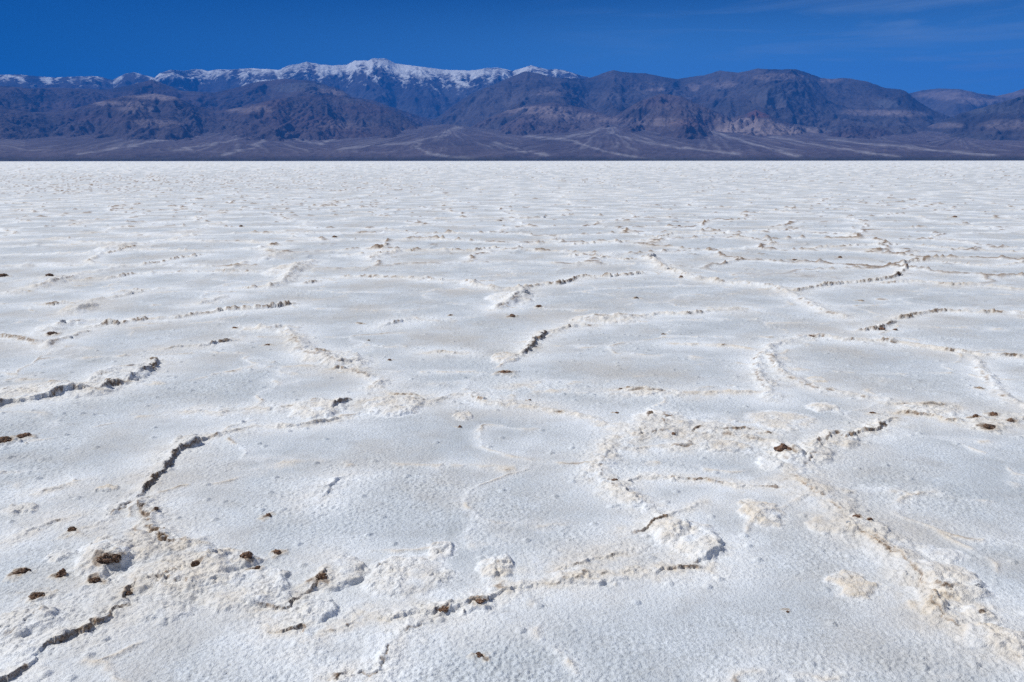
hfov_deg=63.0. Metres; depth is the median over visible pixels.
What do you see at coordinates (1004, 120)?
foothills
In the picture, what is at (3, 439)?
mud clod
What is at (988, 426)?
mud clod
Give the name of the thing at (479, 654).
mud clod
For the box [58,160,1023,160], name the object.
desert scrub
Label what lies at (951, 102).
hills
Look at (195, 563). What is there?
mud clod
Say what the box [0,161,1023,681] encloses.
ground
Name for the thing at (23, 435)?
mud clod
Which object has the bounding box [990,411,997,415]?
mud clod
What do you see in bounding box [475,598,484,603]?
mud clod
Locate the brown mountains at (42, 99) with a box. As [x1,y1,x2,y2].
[0,79,436,125]
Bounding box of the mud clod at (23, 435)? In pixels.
[17,432,31,437]
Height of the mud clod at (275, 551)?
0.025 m
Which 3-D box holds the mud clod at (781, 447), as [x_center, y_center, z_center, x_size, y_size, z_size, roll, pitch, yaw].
[1.504,0.597,4.647,0.097,0.052,0.073,-4,13,-18]
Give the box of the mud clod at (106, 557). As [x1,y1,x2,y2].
[96,552,121,562]
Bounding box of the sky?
[0,0,1023,95]
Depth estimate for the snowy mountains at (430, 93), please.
24182.82 m
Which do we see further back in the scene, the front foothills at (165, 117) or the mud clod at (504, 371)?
the front foothills at (165, 117)
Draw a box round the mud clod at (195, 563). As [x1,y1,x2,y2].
[191,560,199,566]
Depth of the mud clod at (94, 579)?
3.23 m
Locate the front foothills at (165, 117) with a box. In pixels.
[0,94,931,141]
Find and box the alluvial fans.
[0,124,1023,160]
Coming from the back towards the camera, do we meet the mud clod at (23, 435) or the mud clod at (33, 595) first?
the mud clod at (23, 435)
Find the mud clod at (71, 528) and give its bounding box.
[67,526,76,531]
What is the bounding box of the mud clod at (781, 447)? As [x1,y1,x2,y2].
[773,443,791,451]
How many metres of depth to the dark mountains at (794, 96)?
16276.52 m
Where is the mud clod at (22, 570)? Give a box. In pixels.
[13,567,30,573]
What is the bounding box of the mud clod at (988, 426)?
[980,423,995,428]
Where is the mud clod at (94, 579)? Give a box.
[88,577,100,582]
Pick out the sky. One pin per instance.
(910, 46)
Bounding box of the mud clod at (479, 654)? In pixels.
[475,651,482,657]
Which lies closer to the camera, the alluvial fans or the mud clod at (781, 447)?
the mud clod at (781, 447)
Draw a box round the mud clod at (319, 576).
[315,573,327,579]
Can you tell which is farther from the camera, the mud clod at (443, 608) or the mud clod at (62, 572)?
the mud clod at (62, 572)
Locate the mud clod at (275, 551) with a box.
[273,549,281,553]
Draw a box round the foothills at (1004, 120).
[922,96,1023,140]
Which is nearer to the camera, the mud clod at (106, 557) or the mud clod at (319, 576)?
the mud clod at (319, 576)
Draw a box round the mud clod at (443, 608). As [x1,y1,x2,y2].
[438,605,448,611]
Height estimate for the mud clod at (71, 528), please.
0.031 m
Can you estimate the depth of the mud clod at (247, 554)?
3.38 m
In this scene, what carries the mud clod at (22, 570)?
on the ground
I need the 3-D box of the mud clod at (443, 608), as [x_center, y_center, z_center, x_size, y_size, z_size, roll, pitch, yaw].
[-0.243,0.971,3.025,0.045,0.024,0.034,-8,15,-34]
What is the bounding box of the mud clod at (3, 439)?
[0,436,11,442]
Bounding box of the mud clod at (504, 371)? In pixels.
[498,370,512,372]
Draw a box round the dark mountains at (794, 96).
[431,68,949,135]
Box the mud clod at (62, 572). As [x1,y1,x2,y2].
[56,568,66,577]
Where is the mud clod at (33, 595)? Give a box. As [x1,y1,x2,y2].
[28,592,44,599]
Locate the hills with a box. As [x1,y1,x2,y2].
[909,88,1023,116]
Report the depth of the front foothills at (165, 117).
12336.86 m
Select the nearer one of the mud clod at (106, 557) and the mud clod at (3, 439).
the mud clod at (106, 557)
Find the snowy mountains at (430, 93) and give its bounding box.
[0,58,588,119]
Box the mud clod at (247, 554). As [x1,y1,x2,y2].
[239,551,252,557]

